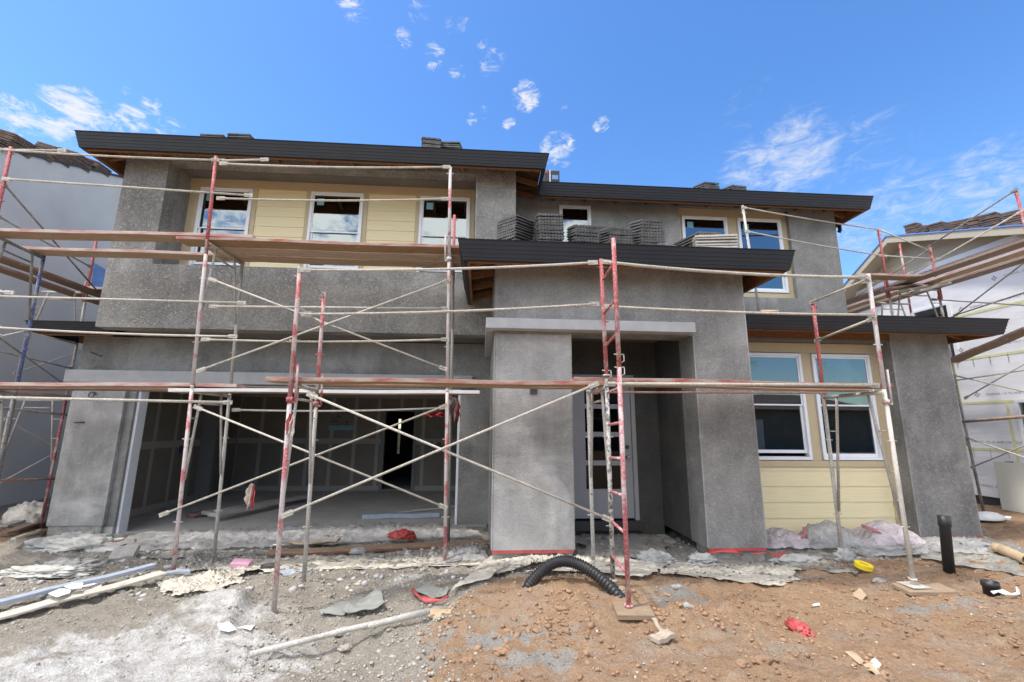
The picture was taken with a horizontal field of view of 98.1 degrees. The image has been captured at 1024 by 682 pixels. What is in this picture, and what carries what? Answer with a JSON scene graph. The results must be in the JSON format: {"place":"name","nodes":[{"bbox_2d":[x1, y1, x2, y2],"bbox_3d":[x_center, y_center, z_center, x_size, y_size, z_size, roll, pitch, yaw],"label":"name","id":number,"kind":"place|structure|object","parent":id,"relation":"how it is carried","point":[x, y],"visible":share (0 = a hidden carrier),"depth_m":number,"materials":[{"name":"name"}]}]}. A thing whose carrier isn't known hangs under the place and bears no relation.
{"place":"outdoors","nodes":[
{"label":"outdoors","id":0,"kind":"place"},
{"bbox_2d":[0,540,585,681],"bbox_3d":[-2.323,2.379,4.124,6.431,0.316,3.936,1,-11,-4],"label":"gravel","id":1,"kind":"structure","parent":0,"point":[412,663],"depth_m":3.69,"materials":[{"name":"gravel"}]},
{"bbox_2d":[0,428,1023,681],"bbox_3d":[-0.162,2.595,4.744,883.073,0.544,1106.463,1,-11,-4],"label":"ground","id":2,"kind":"structure","parent":0,"point":[148,654],"depth_m":3.53,"materials":[{"name":"soil"}]},
{"bbox_2d":[0,520,25,526],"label":"scrap board","id":3,"kind":"object","parent":2,"relation":"on","point":[13,523],"visible":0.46,"depth_m":6.94,"materials":[{"name":"grey wood"}]},
{"bbox_2d":[0,500,48,526],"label":"tarpaulin","id":4,"kind":"object","parent":3,"relation":"on","point":[29,512],"visible":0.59,"depth_m":7.21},
{"bbox_2d":[0,522,44,534],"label":"scrap board","id":5,"kind":"object","parent":2,"relation":"on","point":[15,529],"visible":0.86,"depth_m":6.79,"materials":[{"name":"brown wood"}]},
{"bbox_2d":[0,563,95,579],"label":"insulation pile","id":6,"kind":"object","parent":2,"relation":"on","point":[36,571],"visible":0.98,"depth_m":4.91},
{"bbox_2d":[0,181,100,528],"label":"scaffold","id":7,"kind":"object","parent":2,"relation":"on","point":[52,413],"visible":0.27,"depth_m":7.44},
{"bbox_2d":[1,390,70,397],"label":"scaffold plank","id":8,"kind":"object","parent":7,"relation":"on","point":[39,394],"visible":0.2,"depth_m":6.96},
{"bbox_2d":[0,255,99,297],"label":"scaffold plank","id":9,"kind":"object","parent":7,"relation":"on","point":[10,262],"visible":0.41,"depth_m":7.09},
{"bbox_2d":[0,265,99,304],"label":"scaffold plank","id":10,"kind":"object","parent":7,"relation":"on","point":[25,277],"visible":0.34,"depth_m":7.44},
{"bbox_2d":[92,263,105,286],"bbox_3d":[-8.200,-1.237,8.872,0.386,0.677,0.020,1,-11,-4],"label":"tarpaulin","id":11,"kind":"object","parent":7,"relation":"hanging from","point":[98,274],"visible":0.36,"depth_m":8.87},
{"bbox_2d":[0,146,122,513],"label":"house","id":12,"kind":"structure","parent":2,"relation":"on","point":[52,206],"depth_m":9.08,"materials":[{"name":"concrete"}]},
{"bbox_2d":[0,129,36,158],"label":"tile stack","id":13,"kind":"object","parent":12,"relation":"on","point":[15,141],"visible":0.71,"depth_m":8.53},
{"bbox_2d":[35,141,74,167],"bbox_3d":[-9.776,-3.970,9.474,0.494,0.444,0.497,0,-11,1],"label":"tile stack","id":14,"kind":"object","parent":12,"relation":"on","point":[64,158],"visible":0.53,"depth_m":9.34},
{"bbox_2d":[58,147,94,172],"bbox_3d":[-9.800,-4.049,9.943,0.516,0.444,0.503,1,-11,-4],"label":"tile stack","id":15,"kind":"object","parent":12,"relation":"on","point":[83,161],"visible":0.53,"depth_m":9.90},
{"bbox_2d":[22,530,114,551],"bbox_3d":[-6.195,2.799,6.231,1.214,0.238,0.708,1,-11,-4],"label":"plastic sheet","id":16,"kind":"object","parent":2,"relation":"on","point":[34,544],"visible":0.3,"depth_m":6.15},
{"bbox_2d":[39,556,107,566],"bbox_3d":[-5.319,2.642,5.295,0.915,0.117,0.338,1,-11,-4],"label":"insulation pile","id":17,"kind":"object","parent":2,"relation":"on","point":[65,560],"visible":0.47,"depth_m":5.28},
{"bbox_2d":[0,563,155,605],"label":"metal channel","id":18,"kind":"object","parent":2,"relation":"on","point":[23,596],"visible":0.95,"depth_m":4.46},
{"bbox_2d":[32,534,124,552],"bbox_3d":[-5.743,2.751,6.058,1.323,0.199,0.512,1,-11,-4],"label":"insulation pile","id":19,"kind":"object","parent":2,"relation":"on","point":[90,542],"visible":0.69,"depth_m":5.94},
{"bbox_2d":[0,570,166,619],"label":"board","id":20,"kind":"object","parent":2,"relation":"on","point":[61,599],"visible":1,"depth_m":4.17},
{"bbox_2d":[107,544,140,561],"bbox_3d":[-4.872,2.667,5.584,0.260,0.071,0.200,-3,20,-20],"label":"concrete chunk","id":21,"kind":"object","parent":2,"relation":"on","point":[125,552],"visible":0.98,"depth_m":5.56,"materials":[{"name":"grey concrete"}]},
{"bbox_2d":[124,537,273,558],"bbox_3d":[-4.416,2.795,6.122,2.657,0.087,1.167,1,-11,-4],"label":"plastic sheet","id":22,"kind":"object","parent":2,"relation":"on","point":[165,554],"visible":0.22,"depth_m":5.74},
{"bbox_2d":[154,567,244,595],"bbox_3d":[-3.291,2.511,4.663,0.880,0.087,0.718,6,-12,-27],"label":"plastic sheet","id":23,"kind":"object","parent":2,"relation":"on","point":[210,580],"visible":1,"depth_m":4.65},
{"bbox_2d":[177,549,232,570],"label":"plastic sheet","id":24,"kind":"object","parent":2,"relation":"on","point":[193,561],"visible":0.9,"depth_m":5.40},
{"bbox_2d":[0,146,457,574],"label":"scaffold","id":25,"kind":"object","parent":2,"relation":"on","point":[202,301],"visible":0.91,"depth_m":5.68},
{"bbox_2d":[0,387,167,391],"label":"scaffold plank","id":26,"kind":"object","parent":25,"relation":"on","point":[92,389],"visible":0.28,"depth_m":5.65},
{"bbox_2d":[0,382,246,387],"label":"scaffold plank","id":27,"kind":"object","parent":25,"relation":"on","point":[105,385],"visible":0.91,"depth_m":5.34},
{"bbox_2d":[0,228,255,241],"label":"scaffold plank","id":28,"kind":"object","parent":25,"relation":"on","point":[81,235],"visible":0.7,"depth_m":5.69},
{"bbox_2d":[22,246,257,261],"bbox_3d":[-5.204,-1.222,6.278,3.020,0.054,0.240,1,-11,-4],"label":"scaffold plank","id":29,"kind":"object","parent":25,"relation":"on","point":[114,253],"visible":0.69,"depth_m":6.22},
{"bbox_2d":[244,483,254,510],"bbox_3d":[-2.984,1.783,5.071,0.116,0.318,0.078,1,-11,-4],"label":"rag","id":30,"kind":"object","parent":25,"relation":"hanging from","point":[250,495],"visible":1,"depth_m":5.06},
{"bbox_2d":[176,236,459,254],"bbox_3d":[-2.449,-1.268,5.926,3.730,0.053,0.250,1,-11,-4],"label":"scaffold plank","id":31,"kind":"object","parent":25,"relation":"on","point":[229,242],"visible":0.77,"depth_m":5.88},
{"bbox_2d":[168,388,479,394],"bbox_3d":[-2.269,0.636,5.560,3.720,0.053,0.250,1,-11,-4],"label":"scaffold plank","id":32,"kind":"object","parent":25,"relation":"on","point":[338,392],"visible":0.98,"depth_m":5.47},
{"bbox_2d":[202,252,460,267],"bbox_3d":[-2.251,-1.161,6.470,4.200,0.053,0.250,1,-11,-4],"label":"scaffold plank","id":33,"kind":"object","parent":25,"relation":"on","point":[347,262],"visible":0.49,"depth_m":6.45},
{"bbox_2d":[208,247,460,261],"bbox_3d":[-2.148,-1.211,6.211,3.970,0.054,0.250,1,-11,-4],"label":"scaffold plank","id":34,"kind":"object","parent":25,"relation":"on","point":[336,254],"visible":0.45,"depth_m":6.18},
{"bbox_2d":[449,397,460,421],"bbox_3d":[-0.795,0.943,6.067,0.194,0.361,0.135,1,-11,-4],"label":"rag","id":35,"kind":"object","parent":25,"relation":"hanging from","point":[454,408],"visible":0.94,"depth_m":6.06,"materials":[{"name":"red fabric"}]},
{"bbox_2d":[229,558,252,571],"bbox_3d":[-3.167,2.620,5.199,0.200,0.090,0.140,8,-3,-8],"label":"foam block","id":36,"kind":"object","parent":2,"relation":"on","point":[237,562],"depth_m":5.16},
{"bbox_2d":[0,546,507,601],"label":"rubble flakes","id":37,"kind":"object","parent":2,"relation":"on","point":[358,583],"visible":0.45,"depth_m":4.74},
{"bbox_2d":[319,600,352,615],"bbox_3d":[-1.544,2.353,3.920,0.245,0.024,0.296,1,-11,-4],"label":"paper scrap","id":38,"kind":"object","parent":2,"relation":"on","point":[337,609],"visible":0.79,"depth_m":3.88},
{"bbox_2d":[191,551,486,571],"bbox_3d":[-2.025,2.622,5.303,3.473,0.124,0.608,1,-11,0],"label":"plastic sheet","id":39,"kind":"object","parent":2,"relation":"on","point":[342,561],"visible":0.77,"depth_m":5.22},
{"bbox_2d":[438,541,487,563],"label":"plastic sheet","id":40,"kind":"object","parent":39,"relation":"on","point":[471,551],"visible":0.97,"depth_m":5.33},
{"bbox_2d":[249,608,429,665],"bbox_3d":[-1.282,2.272,3.432,1.297,0.209,0.050,5,-12,-23],"label":"scaffold tube","id":41,"kind":"object","parent":2,"relation":"on","point":[421,613],"visible":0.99,"depth_m":3.41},
{"bbox_2d":[342,589,384,612],"bbox_3d":[-1.316,2.324,3.990,0.356,0.078,0.378,3,-11,-14],"label":"paper bag","id":42,"kind":"object","parent":2,"relation":"on","point":[372,600],"visible":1,"depth_m":3.94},
{"bbox_2d":[267,540,489,556],"bbox_3d":[-1.665,2.689,5.774,2.836,0.051,0.100,1,9,-7],"label":"scaffold plank","id":43,"kind":"object","parent":2,"relation":"on","point":[347,549],"visible":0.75,"depth_m":5.74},
{"bbox_2d":[415,585,449,597],"bbox_3d":[-0.754,2.371,4.221,0.310,0.031,0.290,-8,-14,37],"label":"cardboard","id":44,"kind":"object","parent":2,"relation":"on","point":[425,589],"visible":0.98,"depth_m":4.22,"materials":[{"name":"grey paper"}]},
{"bbox_2d":[451,553,569,590],"bbox_3d":[-0.191,2.432,4.876,1.688,0.115,0.763,10,-15,-41],"label":"tarpaulin","id":45,"kind":"object","parent":2,"relation":"on","point":[489,567],"visible":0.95,"depth_m":4.75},
{"bbox_2d":[0,533,1021,596],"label":"mortar crumbs","id":46,"kind":"object","parent":2,"relation":"on","point":[314,571],"visible":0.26,"depth_m":5.08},
{"bbox_2d":[25,130,1008,562],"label":"house","id":47,"kind":"structure","parent":2,"relation":"on","point":[717,472],"depth_m":6.99,"materials":[{"name":"paint"}]},
{"bbox_2d":[188,187,253,265],"bbox_3d":[-5.027,-1.947,7.714,0.898,1.520,0.075,1,-11,-4],"label":"window","id":48,"kind":"structure","parent":47,"relation":"in","point":[228,216],"depth_m":7.75,"materials":[{"name":"plastic"}]},
{"bbox_2d":[211,408,231,495],"bbox_3d":[-7.156,2.668,10.720,0.059,2.070,0.920,1,-11,-4],"label":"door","id":49,"kind":"structure","parent":47,"relation":"in","point":[216,476],"depth_m":10.81,"materials":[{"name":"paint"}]},
{"bbox_2d":[208,494,307,516],"bbox_3d":[-4.958,3.280,8.926,0.200,0.082,2.341,-3,-11,16],"label":"board","id":50,"kind":"object","parent":47,"relation":"on","point":[228,511],"visible":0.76,"depth_m":8.65,"materials":[{"name":"grey wood"}]},
{"bbox_2d":[96,521,482,551],"bbox_3d":[-3.065,2.865,6.534,5.250,0.343,1.406,1,-11,-4],"label":"plastic sheet","id":51,"kind":"object","parent":47,"relation":"on","point":[248,537],"visible":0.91,"depth_m":6.32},
{"bbox_2d":[387,528,416,540],"bbox_3d":[-1.516,2.661,6.132,0.421,0.146,0.241,1,-11,-4],"label":"red netting","id":52,"kind":"object","parent":51,"relation":"on","point":[403,533],"visible":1,"depth_m":6.08,"materials":[{"name":"plastic"}]},
{"bbox_2d":[303,191,363,268],"bbox_3d":[-3.126,-1.907,7.838,0.928,1.520,0.075,1,-11,-4],"label":"window","id":53,"kind":"structure","parent":47,"relation":"in","point":[327,221],"depth_m":7.87,"materials":[{"name":"plastic"}]},
{"bbox_2d":[328,413,353,429],"bbox_3d":[-4.606,2.182,12.005,0.652,0.448,0.009,1,-11,-4],"label":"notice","id":54,"kind":"object","parent":47,"relation":"attached to","point":[341,421],"visible":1,"depth_m":12.01,"materials":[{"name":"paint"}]},
{"bbox_2d":[362,511,439,518],"bbox_3d":[-2.061,3.261,8.313,1.404,0.092,0.160,2,-11,-8],"label":"metal channel","id":55,"kind":"object","parent":47,"relation":"on","point":[384,515],"visible":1,"depth_m":8.26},
{"bbox_2d":[421,137,441,147],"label":"tile stack","id":56,"kind":"object","parent":47,"relation":"on","point":[431,142],"visible":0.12,"depth_m":8.16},
{"bbox_2d":[416,196,469,272],"bbox_3d":[-1.215,-1.868,7.962,0.908,1.520,0.075,1,-11,-4],"label":"window","id":57,"kind":"structure","parent":47,"relation":"in","point":[433,223],"depth_m":8.00,"materials":[{"name":"plastic"}]},
{"bbox_2d":[496,214,533,239],"bbox_3d":[0.048,-1.441,6.216,0.379,0.554,0.440,-8,-14,38],"label":"tile stack","id":58,"kind":"object","parent":47,"relation":"on","point":[515,227],"visible":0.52,"depth_m":6.08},
{"bbox_2d":[534,213,564,241],"bbox_3d":[0.505,-1.452,6.145,0.380,0.636,0.443,1,-11,-4],"label":"tile stack","id":59,"kind":"object","parent":47,"relation":"on","point":[548,227],"visible":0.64,"depth_m":5.96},
{"bbox_2d":[559,205,590,241],"bbox_3d":[1.212,-1.969,8.506,0.624,1.321,0.075,1,-11,-4],"label":"window","id":60,"kind":"structure","parent":47,"relation":"in","point":[572,214],"depth_m":8.58,"materials":[{"name":"plastic"}]},
{"bbox_2d":[566,225,599,242],"bbox_3d":[0.976,-1.373,6.113,0.394,0.561,0.449,1,-11,-4],"label":"tile stack","id":61,"kind":"object","parent":47,"relation":"on","point":[584,233],"visible":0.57,"depth_m":5.93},
{"bbox_2d":[573,387,634,518],"bbox_3d":[1.369,1.590,6.688,0.889,2.048,0.120,1,-11,-4],"label":"door","id":62,"kind":"structure","parent":47,"relation":"in","point":[581,466],"depth_m":6.68,"materials":[{"name":"clear glass"}]},
{"bbox_2d":[599,227,633,243],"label":"tile stack","id":63,"kind":"object","parent":47,"relation":"on","point":[621,235],"visible":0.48,"depth_m":6.01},
{"bbox_2d":[576,533,669,557],"bbox_3d":[1.392,2.579,5.616,1.187,0.088,1.402,-2,-11,14],"label":"plastic sheet","id":64,"kind":"object","parent":47,"relation":"on","point":[637,544],"visible":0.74,"depth_m":5.62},
{"bbox_2d":[629,219,665,244],"bbox_3d":[1.893,-1.420,6.232,0.396,0.698,0.443,1,-11,-4],"label":"tile stack","id":65,"kind":"object","parent":47,"relation":"on","point":[648,232],"visible":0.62,"depth_m":6.06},
{"bbox_2d":[673,231,721,245],"bbox_3d":[2.729,-1.277,6.458,0.506,0.534,0.558,4,-12,-18],"label":"tile stack","id":66,"kind":"object","parent":47,"relation":"on","point":[686,241],"visible":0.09,"depth_m":6.33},
{"bbox_2d":[681,215,727,238],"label":"window","id":67,"kind":"structure","parent":47,"relation":"in","point":[690,225],"depth_m":8.80,"materials":[{"name":"plastic"}]},
{"bbox_2d":[691,234,738,247],"bbox_3d":[2.826,-1.232,6.253,0.576,0.396,0.488,-1,-11,9],"label":"tile stack","id":68,"kind":"object","parent":47,"relation":"on","point":[726,240],"visible":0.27,"depth_m":6.06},
{"bbox_2d":[736,218,788,293],"bbox_3d":[4.930,-1.691,8.775,0.909,1.536,0.075,1,-11,-4],"label":"window","id":69,"kind":"structure","parent":47,"relation":"in","point":[772,227],"depth_m":8.82,"materials":[{"name":"plastic"}]},
{"bbox_2d":[749,353,812,459],"bbox_3d":[3.828,0.936,6.466,0.919,1.534,0.075,1,-11,-4],"label":"window","id":70,"kind":"structure","parent":47,"relation":"in","point":[782,421],"depth_m":6.45,"materials":[{"name":"plastic"}]},
{"bbox_2d":[741,205,881,311],"bbox_3d":[5.847,-1.424,8.424,3.354,2.033,0.064,3,-11,-14],"label":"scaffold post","id":71,"kind":"object","parent":47,"relation":"on","point":[743,212],"visible":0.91,"depth_m":8.34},
{"bbox_2d":[810,354,882,459],"bbox_3d":[4.903,0.958,6.536,0.914,1.534,0.075,1,-11,-4],"label":"window","id":72,"kind":"structure","parent":47,"relation":"in","point":[858,439],"depth_m":6.52,"materials":[{"name":"plastic"}]},
{"bbox_2d":[20,548,1023,681],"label":"pebbles","id":73,"kind":"object","parent":2,"relation":"on","point":[492,633],"visible":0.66,"depth_m":3.40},
{"bbox_2d":[522,555,624,597],"bbox_3d":[0.573,2.197,4.124,0.967,0.343,0.253,-2,-11,14],"label":"drain pipe","id":74,"kind":"object","parent":2,"relation":"on","point":[588,569],"visible":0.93,"depth_m":4.14,"materials":[{"name":"black plastic"}]},
{"bbox_2d":[527,555,669,576],"bbox_3d":[0.952,2.393,4.744,1.489,0.079,0.763,-2,-11,13],"label":"tarpaulin","id":75,"kind":"object","parent":2,"relation":"on","point":[642,568],"visible":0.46,"depth_m":4.72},
{"bbox_2d":[443,579,756,681],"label":"dirt lumps","id":76,"kind":"object","parent":2,"relation":"on","point":[516,635],"visible":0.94,"depth_m":3.52,"materials":[{"name":"brown soil"}]},
{"bbox_2d":[271,238,931,612],"bbox_3d":[0.866,0.815,4.622,6.240,3.466,1.317,1,-11,-4],"label":"scaffold","id":77,"kind":"object","parent":2,"relation":"on","point":[619,383],"visible":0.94,"depth_m":4.53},
{"bbox_2d":[265,377,603,386],"bbox_3d":[-0.686,0.420,4.527,3.424,0.054,0.240,1,-11,-4],"label":"scaffold plank","id":78,"kind":"object","parent":77,"relation":"on","point":[412,381],"visible":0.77,"depth_m":4.43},
{"bbox_2d":[321,384,588,388],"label":"scaffold plank","id":79,"kind":"object","parent":77,"relation":"on","point":[384,385],"visible":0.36,"depth_m":4.79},
{"bbox_2d":[570,377,892,388],"bbox_3d":[2.334,0.451,4.729,3.430,0.054,0.240,2,-11,-4],"label":"scaffold plank","id":80,"kind":"object","parent":77,"relation":"on","point":[683,380],"visible":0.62,"depth_m":4.59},
{"bbox_2d":[609,385,872,391],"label":"scaffold plank","id":81,"kind":"object","parent":77,"relation":"on","point":[785,389],"visible":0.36,"depth_m":5.00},
{"bbox_2d":[613,602,654,619],"bbox_3d":[1.007,2.243,3.689,0.300,0.040,0.240,-1,-9,3],"label":"sole board","id":82,"kind":"object","parent":2,"relation":"on","point":[640,611],"visible":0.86,"depth_m":3.63,"materials":[{"name":"brown wood"}]},
{"bbox_2d":[635,548,677,569],"bbox_3d":[1.621,2.456,5.055,0.441,0.190,0.444,-7,-13,34],"label":"mortar heap","id":83,"kind":"object","parent":2,"relation":"on","point":[655,556],"visible":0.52,"depth_m":4.97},
{"bbox_2d":[649,629,675,644],"bbox_3d":[1.107,2.170,3.261,0.183,0.045,0.090,2,-10,-31],"label":"wood offcut","id":84,"kind":"object","parent":2,"relation":"on","point":[662,636],"visible":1,"depth_m":3.24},
{"bbox_2d":[687,552,717,563],"bbox_3d":[2.172,2.480,5.082,0.368,0.118,0.267,1,-11,-4],"label":"mortar heap","id":85,"kind":"object","parent":2,"relation":"on","point":[703,558],"visible":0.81,"depth_m":5.02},
{"bbox_2d":[408,551,1023,681],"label":"dirt clods","id":86,"kind":"object","parent":2,"relation":"on","point":[884,673],"visible":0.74,"depth_m":3.48,"materials":[{"name":"brown soil"}]},
{"bbox_2d":[656,562,800,586],"bbox_3d":[2.317,2.413,4.628,1.696,0.064,0.680,0,-11,0],"label":"tarpaulin","id":87,"kind":"object","parent":2,"relation":"on","point":[745,573],"visible":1,"depth_m":4.66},
{"bbox_2d":[766,527,809,548],"bbox_3d":[3.509,2.565,5.859,0.868,0.226,0.515,1,-11,-4],"label":"plastic bundle","id":88,"kind":"object","parent":2,"relation":"on","point":[787,538],"visible":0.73,"depth_m":5.71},
{"bbox_2d":[768,553,822,565],"bbox_3d":[3.336,2.544,5.188,0.710,0.118,0.320,1,-11,-4],"label":"mortar heap","id":89,"kind":"object","parent":2,"relation":"on","point":[784,559],"visible":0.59,"depth_m":5.14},
{"bbox_2d":[784,617,815,637],"bbox_3d":[2.238,2.220,3.471,0.140,0.081,0.330,1,-11,-4],"label":"rag","id":90,"kind":"object","parent":2,"relation":"on","point":[793,625],"visible":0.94,"depth_m":3.43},
{"bbox_2d":[798,520,862,548],"bbox_3d":[4.165,2.532,5.892,0.832,0.290,0.586,1,-11,-4],"label":"plastic bundle","id":91,"kind":"object","parent":2,"relation":"on","point":[823,534],"visible":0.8,"depth_m":5.72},
{"bbox_2d":[788,552,887,575],"bbox_3d":[3.741,2.521,5.061,1.105,0.052,0.877,-4,-12,23],"label":"plastic sheet","id":92,"kind":"object","parent":2,"relation":"on","point":[826,567],"visible":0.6,"depth_m":4.99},
{"bbox_2d":[832,548,860,563],"bbox_3d":[3.825,2.453,5.090,0.239,0.148,0.237,1,-11,-4],"label":"mortar heap","id":93,"kind":"object","parent":2,"relation":"on","point":[845,555],"visible":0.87,"depth_m":5.05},
{"bbox_2d":[850,520,925,545],"bbox_3d":[4.924,2.521,5.882,1.031,0.291,0.670,1,-11,-4],"label":"plastic bundle","id":94,"kind":"object","parent":2,"relation":"on","point":[892,533],"visible":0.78,"depth_m":5.70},
{"bbox_2d":[848,543,933,556],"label":"plastic sheet","id":95,"kind":"object","parent":2,"relation":"on","point":[886,550],"visible":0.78,"depth_m":5.42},
{"bbox_2d":[891,583,959,595],"bbox_3d":[3.964,2.382,4.264,0.460,0.035,0.220,-1,-9,2],"label":"sole board","id":96,"kind":"object","parent":2,"relation":"on","point":[937,589],"visible":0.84,"depth_m":4.21,"materials":[{"name":"brown wood"}]},
{"bbox_2d":[844,224,1023,505],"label":"house","id":97,"kind":"structure","parent":2,"relation":"on","point":[990,401],"depth_m":9.00,"materials":[{"name":"beige"}]},
{"bbox_2d":[912,302,958,356],"bbox_3d":[9.470,-0.157,9.953,0.060,1.250,0.840,1,-11,-4],"label":"window","id":98,"kind":"structure","parent":97,"relation":"in","point":[929,311],"depth_m":9.86,"materials":[{"name":"plastic"}]},
{"bbox_2d":[927,221,949,231],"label":"tile stack","id":99,"kind":"object","parent":97,"relation":"on","point":[940,226],"visible":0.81,"depth_m":9.70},
{"bbox_2d":[978,212,1005,226],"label":"tile stack","id":100,"kind":"object","parent":97,"relation":"on","point":[991,219],"visible":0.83,"depth_m":8.69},
{"bbox_2d":[1001,209,1023,224],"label":"tile stack","id":101,"kind":"object","parent":97,"relation":"on","point":[1015,220],"visible":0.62,"depth_m":8.33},
{"bbox_2d":[1014,400,1023,444],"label":"window","id":102,"kind":"structure","parent":97,"relation":"in","point":[1019,404],"depth_m":8.31,"materials":[{"name":"plastic"}]},
{"bbox_2d":[855,187,1023,510],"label":"scaffold","id":103,"kind":"object","parent":2,"relation":"on","point":[940,299],"visible":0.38,"depth_m":8.33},
{"bbox_2d":[846,239,1023,304],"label":"scaffold plank","id":104,"kind":"object","parent":103,"relation":"on","point":[981,257],"visible":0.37,"depth_m":7.71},
{"bbox_2d":[848,273,919,280],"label":"scaffold plank","id":105,"kind":"object","parent":104,"relation":"on","point":[883,276],"visible":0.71,"depth_m":8.13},
{"bbox_2d":[847,248,1023,310],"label":"scaffold plank","id":106,"kind":"object","parent":103,"relation":"on","point":[989,262],"visible":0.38,"depth_m":7.95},
{"bbox_2d":[847,256,1023,312],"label":"scaffold plank","id":107,"kind":"object","parent":103,"relation":"on","point":[998,267],"visible":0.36,"depth_m":8.23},
{"bbox_2d":[950,327,1023,362],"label":"scaffold plank","id":108,"kind":"object","parent":103,"relation":"on","point":[996,342],"visible":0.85,"depth_m":7.73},
{"bbox_2d":[937,515,955,573],"bbox_3d":[4.716,2.222,4.816,0.158,0.629,0.115,1,-11,-4],"label":"standpipe","id":109,"kind":"object","parent":2,"relation":"on","point":[944,523],"visible":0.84,"depth_m":4.79,"materials":[{"name":"black plastic"}]},
{"bbox_2d":[914,536,990,553],"bbox_3d":[5.561,2.547,5.640,1.383,0.127,0.700,10,-14,-40],"label":"plastic sheet","id":110,"kind":"object","parent":2,"relation":"on","point":[964,544],"visible":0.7,"depth_m":5.50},
{"bbox_2d":[919,547,1023,575],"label":"plastic sheet","id":111,"kind":"object","parent":2,"relation":"on","point":[1012,564],"visible":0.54,"depth_m":5.04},
{"bbox_2d":[994,542,1023,563],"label":"cardboard tube","id":112,"kind":"object","parent":111,"relation":"on","point":[1011,553],"visible":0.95,"depth_m":5.07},
{"bbox_2d":[979,579,1000,596],"bbox_3d":[4.552,2.359,4.223,0.136,0.140,0.136,1,-11,-4],"label":"pipe stub","id":113,"kind":"object","parent":2,"relation":"on","point":[988,586],"visible":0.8,"depth_m":4.19,"materials":[{"name":"black plastic"}]},
{"bbox_2d":[978,511,1005,520],"bbox_3d":[7.724,2.837,7.226,0.562,0.120,0.302,1,-11,-4],"label":"bag","id":114,"kind":"object","parent":2,"relation":"on","point":[987,516],"visible":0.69,"depth_m":7.12,"materials":[{"name":"plastic"}]},
{"bbox_2d":[993,461,1023,512],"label":"panel","id":115,"kind":"object","parent":2,"relation":"on","point":[1010,478],"visible":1,"depth_m":8.08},
{"bbox_2d":[0,0,1023,427],"label":"sky","id":116,"kind":"structure","parent":0,"point":[916,107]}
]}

